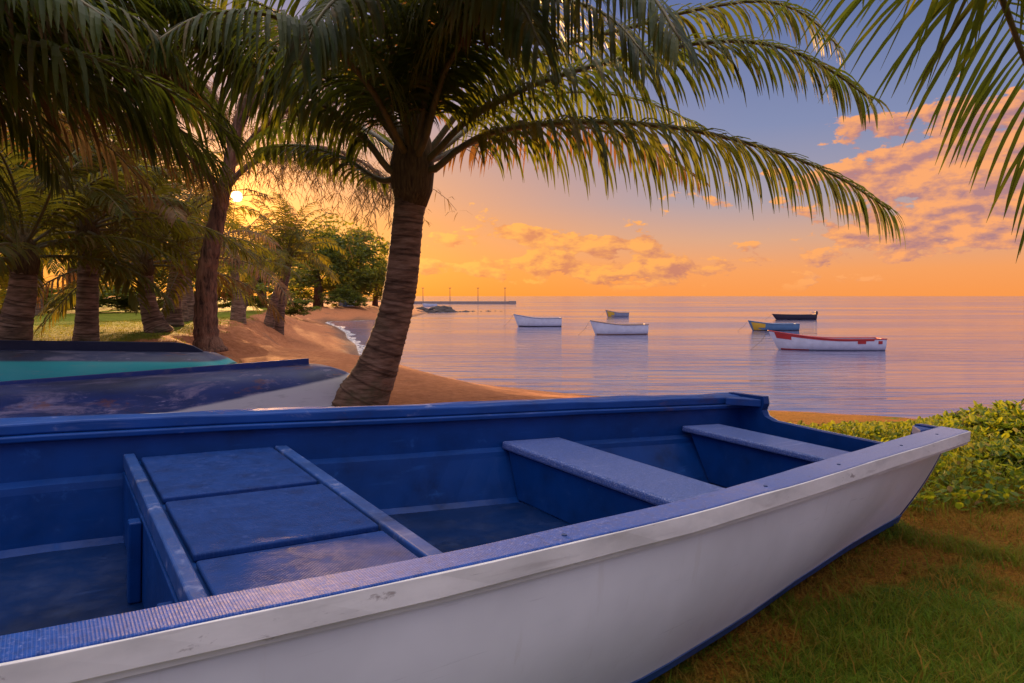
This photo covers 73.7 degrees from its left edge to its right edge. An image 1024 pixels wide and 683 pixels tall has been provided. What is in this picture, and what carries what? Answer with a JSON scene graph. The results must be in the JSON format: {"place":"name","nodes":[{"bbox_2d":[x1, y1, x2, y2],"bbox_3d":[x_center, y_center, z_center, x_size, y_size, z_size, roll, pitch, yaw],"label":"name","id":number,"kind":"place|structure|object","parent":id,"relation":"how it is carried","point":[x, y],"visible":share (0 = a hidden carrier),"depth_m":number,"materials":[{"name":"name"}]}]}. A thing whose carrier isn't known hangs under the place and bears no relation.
{"place":"outdoors","nodes":[
{"label":"outdoors","id":0,"kind":"place"},
{"bbox_2d":[33,316,257,342],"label":"lawn grass","id":1,"kind":"structure","parent":0,"point":[120,321],"depth_m":13.61,"materials":[{"name":"green plant"}]},
{"bbox_2d":[7,0,1023,295],"label":"sky","id":2,"kind":"structure","parent":0,"point":[508,237],"materials":[{"name":"orange"}]},
{"bbox_2d":[33,298,1023,682],"bbox_3d":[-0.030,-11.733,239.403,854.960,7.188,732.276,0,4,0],"label":"ground","id":3,"kind":"structure","parent":0,"point":[315,338],"depth_m":3.02,"materials":[{"name":"brown sand"}]},
{"bbox_2d":[0,130,29,245],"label":"broadleaf tree","id":4,"kind":"object","parent":3,"relation":"on","point":[13,192],"depth_m":48.14,"materials":[{"name":"green plant"}]},
{"bbox_2d":[5,210,67,315],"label":"coconut palm","id":5,"kind":"object","parent":3,"relation":"on","point":[40,308],"visible":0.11,"depth_m":35.74,"materials":[{"name":"green plant"}]},
{"bbox_2d":[0,284,74,311],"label":"hedge shrub","id":6,"kind":"object","parent":3,"relation":"on","point":[50,298],"visible":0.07,"depth_m":44.42,"materials":[{"name":"green plant"}]},
{"bbox_2d":[0,123,79,309],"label":"broadleaf tree","id":7,"kind":"object","parent":3,"relation":"on","point":[29,164],"visible":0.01,"depth_m":47.85,"materials":[{"name":"green plant"}]},
{"bbox_2d":[0,287,106,310],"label":"hedge shrub","id":8,"kind":"object","parent":3,"relation":"on","point":[53,294],"visible":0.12,"depth_m":41.90,"materials":[{"name":"green plant"}]},
{"bbox_2d":[8,108,148,308],"bbox_3d":[-34.461,-10.822,53.241,15.892,16.786,13.608,0,4,0],"label":"broadleaf tree","id":9,"kind":"object","parent":3,"relation":"on","point":[69,277],"depth_m":53.30,"materials":[{"name":"green plant"}]},
{"bbox_2d":[0,132,209,339],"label":"coconut palm","id":10,"kind":"object","parent":3,"relation":"on","point":[17,310],"visible":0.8,"depth_m":8.21,"materials":[{"name":"green plant"}]},
{"bbox_2d":[53,279,157,308],"bbox_3d":[-24.871,-2.915,41.907,5.638,1.960,7.070,-2,4,-29],"label":"hedge shrub","id":11,"kind":"object","parent":3,"relation":"on","point":[124,304],"visible":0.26,"depth_m":41.32,"materials":[{"name":"green plant"}]},
{"bbox_2d":[0,340,236,380],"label":"overturned boat","id":12,"kind":"object","parent":3,"relation":"on","point":[26,359],"visible":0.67,"depth_m":7.33,"materials":[{"name":"teal paint"}]},
{"bbox_2d":[60,227,193,308],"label":"broadleaf tree","id":13,"kind":"object","parent":3,"relation":"on","point":[157,280],"visible":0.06,"depth_m":53.43,"materials":[{"name":"green plant"}]},
{"bbox_2d":[0,59,257,340],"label":"coconut palm","id":14,"kind":"object","parent":3,"relation":"on","point":[86,324],"visible":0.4,"depth_m":9.83,"materials":[{"name":"green plant"}]},
{"bbox_2d":[101,287,163,311],"bbox_3d":[-23.722,-2.713,43.795,5.504,1.699,5.531,0,4,0],"label":"hedge shrub","id":15,"kind":"object","parent":3,"relation":"on","point":[119,301],"visible":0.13,"depth_m":42.69,"materials":[{"name":"green plant"}]},
{"bbox_2d":[6,119,285,337],"bbox_3d":[-6.507,-2.134,12.144,4.789,4.253,4.821,-4,5,-43],"label":"coconut palm","id":16,"kind":"object","parent":3,"relation":"on","point":[155,321],"visible":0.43,"depth_m":12.13,"materials":[{"name":"green plant"}]},
{"bbox_2d":[0,0,309,254],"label":"coconut palm","id":17,"kind":"object","parent":3,"relation":"on","point":[29,29],"visible":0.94,"depth_m":4.56,"materials":[{"name":"green plant"}]},
{"bbox_2d":[34,149,298,326],"bbox_3d":[-7.374,-2.410,15.073,5.148,4.291,5.216,-2,4,-23],"label":"coconut palm","id":18,"kind":"object","parent":3,"relation":"on","point":[176,283],"visible":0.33,"depth_m":14.53,"materials":[{"name":"green plant"}]},
{"bbox_2d":[0,358,349,417],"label":"overturned boat","id":19,"kind":"object","parent":3,"relation":"on","point":[303,382],"visible":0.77,"depth_m":5.44,"materials":[{"name":"white paint"}]},
{"bbox_2d":[135,246,229,289],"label":"broadleaf tree","id":20,"kind":"object","parent":3,"relation":"on","point":[192,275],"visible":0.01,"depth_m":57.52,"materials":[{"name":"green plant"}]},
{"bbox_2d":[99,186,274,320],"bbox_3d":[-10.145,-2.848,21.467,4.600,4.577,4.653,2,4,24],"label":"coconut palm","id":21,"kind":"object","parent":3,"relation":"on","point":[190,299],"visible":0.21,"depth_m":21.35,"materials":[{"name":"green plant"}]},
{"bbox_2d":[104,168,270,321],"bbox_3d":[-9.557,-2.671,19.513,4.912,4.323,4.606,0,4,0],"label":"coconut palm","id":22,"kind":"object","parent":3,"relation":"on","point":[185,311],"visible":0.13,"depth_m":19.45,"materials":[{"name":"green plant"}]},
{"bbox_2d":[182,163,258,244],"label":"coconut palm","id":23,"kind":"object","parent":3,"relation":"on","point":[230,205],"visible":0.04,"depth_m":37.92,"materials":[{"name":"green plant"}]},
{"bbox_2d":[192,278,256,308],"bbox_3d":[-19.648,-3.173,45.640,5.181,2.348,4.963,-2,4,-27],"label":"hedge shrub","id":24,"kind":"object","parent":3,"relation":"on","point":[223,305],"visible":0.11,"depth_m":45.90,"materials":[{"name":"green plant"}]},
{"bbox_2d":[191,194,301,323],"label":"coconut palm","id":25,"kind":"object","parent":3,"relation":"on","point":[238,311],"visible":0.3,"depth_m":25.77,"materials":[{"name":"green plant"}]},
{"bbox_2d":[217,207,309,308],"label":"coconut palm","id":26,"kind":"object","parent":3,"relation":"on","point":[259,275],"visible":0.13,"depth_m":41.67,"materials":[{"name":"green plant"}]},
{"bbox_2d":[225,283,302,307],"bbox_3d":[-18.332,-3.211,48.350,5.216,2.066,5.370,-3,5,-40],"label":"hedge shrub","id":27,"kind":"object","parent":3,"relation":"on","point":[258,301],"visible":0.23,"depth_m":47.47,"materials":[{"name":"green plant"}]},
{"bbox_2d":[220,237,311,307],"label":"broadleaf tree","id":28,"kind":"object","parent":3,"relation":"on","point":[297,270],"visible":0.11,"depth_m":61.61,"materials":[{"name":"green plant"}]},
{"bbox_2d":[222,193,338,328],"bbox_3d":[-10.193,-3.485,30.716,5.166,5.850,5.438,0,4,0],"label":"coconut palm","id":29,"kind":"object","parent":3,"relation":"on","point":[269,320],"visible":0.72,"depth_m":30.51,"materials":[{"name":"green plant"}]},
{"bbox_2d":[106,9,457,352],"bbox_3d":[-3.224,-2.673,10.614,5.763,5.871,3.017,1,4,12],"label":"coconut palm","id":30,"kind":"object","parent":3,"relation":"on","point":[207,338],"visible":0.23,"depth_m":10.92,"materials":[{"name":"green plant"}]},
{"bbox_2d":[223,193,347,334],"bbox_3d":[-10.230,-3.573,31.524,5.344,6.674,5.171,2,4,28],"label":"coconut palm","id":31,"kind":"object","parent":3,"relation":"on","point":[279,327],"visible":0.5,"depth_m":31.07,"materials":[{"name":"green plant"}]},
{"bbox_2d":[285,294,321,315],"bbox_3d":[-19.243,-3.221,60.119,5.397,1.960,4.354,0,4,0],"label":"hedge shrub","id":32,"kind":"object","parent":3,"relation":"on","point":[295,308],"visible":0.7,"depth_m":59.35,"materials":[{"name":"green plant"}]},
{"bbox_2d":[276,209,381,306],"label":"broadleaf tree","id":33,"kind":"object","parent":3,"relation":"on","point":[315,279],"visible":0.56,"depth_m":86.45,"materials":[{"name":"green plant"}]},
{"bbox_2d":[318,288,358,306],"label":"hedge shrub","id":34,"kind":"object","parent":3,"relation":"on","point":[335,297],"visible":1,"depth_m":83.59,"materials":[{"name":"green plant"}]},
{"bbox_2d":[316,219,389,304],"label":"broadleaf tree","id":35,"kind":"object","parent":3,"relation":"on","point":[363,258],"visible":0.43,"depth_m":92.16,"materials":[{"name":"green plant"}]},
{"bbox_2d":[342,290,369,307],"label":"hedge shrub","id":36,"kind":"object","parent":3,"relation":"on","point":[360,299],"visible":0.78,"depth_m":85.47,"materials":[{"name":"green plant"}]},
{"bbox_2d":[350,254,387,305],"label":"broadleaf tree","id":37,"kind":"object","parent":3,"relation":"on","point":[375,297],"visible":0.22,"depth_m":98.65,"materials":[{"name":"green plant"}]},
{"bbox_2d":[426,309,440,312],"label":"shore rock","id":38,"kind":"object","parent":3,"relation":"on","point":[433,311],"visible":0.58,"depth_m":115.30,"materials":[{"name":"grey stone"}]},
{"bbox_2d":[433,306,453,309],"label":"shore rock","id":39,"kind":"object","parent":3,"relation":"on","point":[443,307],"visible":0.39,"depth_m":132.17,"materials":[{"name":"grey stone"}]},
{"bbox_2d":[378,301,515,303],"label":"pier","id":40,"kind":"structure","parent":3,"relation":"on","point":[466,302],"depth_m":243.01,"materials":[{"name":"concrete"}]},
{"bbox_2d":[443,308,457,311],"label":"shore rock","id":41,"kind":"object","parent":3,"relation":"on","point":[449,310],"visible":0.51,"depth_m":118.86,"materials":[{"name":"grey stone"}]},
{"bbox_2d":[38,0,906,406],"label":"coconut palm","id":42,"kind":"object","parent":3,"relation":"on","point":[402,72],"visible":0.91,"depth_m":5.45,"materials":[{"name":"green plant"}]},
{"bbox_2d":[0,392,970,682],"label":"wooden boat","id":43,"kind":"object","parent":3,"relation":"on","point":[612,540],"visible":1,"depth_m":1.82,"materials":[{"name":"white paint"}]},
{"bbox_2d":[647,0,1023,261],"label":"coconut palm","id":44,"kind":"object","parent":3,"relation":"on","point":[978,8],"visible":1,"depth_m":2.89,"materials":[{"name":"green plant"}]},
{"bbox_2d":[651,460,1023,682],"bbox_3d":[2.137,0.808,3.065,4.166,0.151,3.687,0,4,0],"label":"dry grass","id":45,"kind":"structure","parent":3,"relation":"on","point":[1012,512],"depth_m":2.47,"materials":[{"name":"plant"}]},
{"bbox_2d":[788,414,1023,511],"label":"beach creeper","id":46,"kind":"object","parent":3,"relation":"on","point":[1001,492],"visible":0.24,"depth_m":3.73,"materials":[{"name":"green plant"}]},
{"bbox_2d":[924,410,982,428],"bbox_3d":[3.520,0.636,5.285,0.537,0.203,0.549,0,4,0],"label":"beach shrub","id":47,"kind":"object","parent":3,"relation":"on","point":[952,415],"visible":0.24,"depth_m":5.37,"materials":[{"name":"green plant"}]},
{"bbox_2d":[952,401,1023,442],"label":"beach shrub","id":48,"kind":"object","parent":3,"relation":"on","point":[993,420],"visible":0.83,"depth_m":4.79,"materials":[{"name":"green plant"}]},
{"bbox_2d":[959,438,1023,475],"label":"beach shrub","id":49,"kind":"object","parent":3,"relation":"on","point":[1012,456],"visible":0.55,"depth_m":3.90,"materials":[{"name":"green plant"}]},
{"bbox_2d":[959,398,1023,414],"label":"beach shrub","id":50,"kind":"object","parent":3,"relation":"on","point":[1010,405],"visible":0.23,"depth_m":5.69,"materials":[{"name":"green plant"}]},
{"bbox_2d":[109,296,1023,418],"bbox_3d":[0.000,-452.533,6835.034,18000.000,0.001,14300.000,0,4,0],"label":"sea","id":51,"kind":"structure","parent":0,"point":[939,355],"depth_m":35.17,"materials":[{"name":"blue liquid"}]},
{"bbox_2d":[327,321,363,354],"bbox_3d":[-13.001,-0.702,52.477,7.096,0.001,55.677,-1,4,-10],"label":"shore foam","id":52,"kind":"object","parent":51,"relation":"on","point":[354,341],"visible":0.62,"depth_m":44.91,"materials":[{"name":"white"}]},
{"bbox_2d":[422,303,436,306],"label":"moored boat","id":53,"kind":"object","parent":51,"relation":"on","point":[428,305],"visible":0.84,"depth_m":181.48,"materials":[{"name":"white wood"}]},
{"bbox_2d":[510,314,561,326],"bbox_3d":[1.848,-1.890,62.649,5.384,1.323,1.361,0,4,-7],"label":"moored boat","id":54,"kind":"object","parent":51,"relation":"on","point":[524,321],"visible":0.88,"depth_m":62.23,"materials":[{"name":"white wood"}]},
{"bbox_2d":[600,310,628,316],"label":"moored boat","id":55,"kind":"object","parent":51,"relation":"on","point":[616,314],"visible":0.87,"depth_m":90.51,"materials":[{"name":"blue wood"}]},
{"bbox_2d":[586,320,648,334],"bbox_3d":[7.263,-0.969,49.599,5.301,1.219,1.333,-1,4,-13],"label":"moored boat","id":56,"kind":"object","parent":51,"relation":"on","point":[601,328],"visible":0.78,"depth_m":49.17,"materials":[{"name":"white wood"}]},
{"bbox_2d":[739,320,799,330],"bbox_3d":[20.668,-1.242,55.390,5.203,0.995,1.294,-1,4,-9],"label":"moored boat","id":57,"kind":"object","parent":51,"relation":"on","point":[758,326],"visible":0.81,"depth_m":54.99,"materials":[{"name":"blue wood"}]},
{"bbox_2d":[769,311,817,319],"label":"moored boat","id":58,"kind":"object","parent":51,"relation":"on","point":[795,316],"visible":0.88,"depth_m":80.82,"materials":[{"name":"black wood"}]},
{"bbox_2d":[753,330,886,350],"bbox_3d":[15.757,-0.009,35.516,6.754,1.175,1.578,0,4,2],"label":"moored boat","id":59,"kind":"object","parent":51,"relation":"on","point":[785,341],"visible":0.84,"depth_m":34.89,"materials":[{"name":"white wood"}]},
{"bbox_2d":[648,453,1023,682],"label":"grass","id":60,"kind":"structure","parent":0,"point":[948,623],"depth_m":1.99,"materials":[{"name":"green plant"}]},
{"bbox_2d":[794,416,1023,515],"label":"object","id":61,"kind":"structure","parent":0,"point":[985,479],"depth_m":3.69,"materials":[{"name":"green plant"}]}
]}

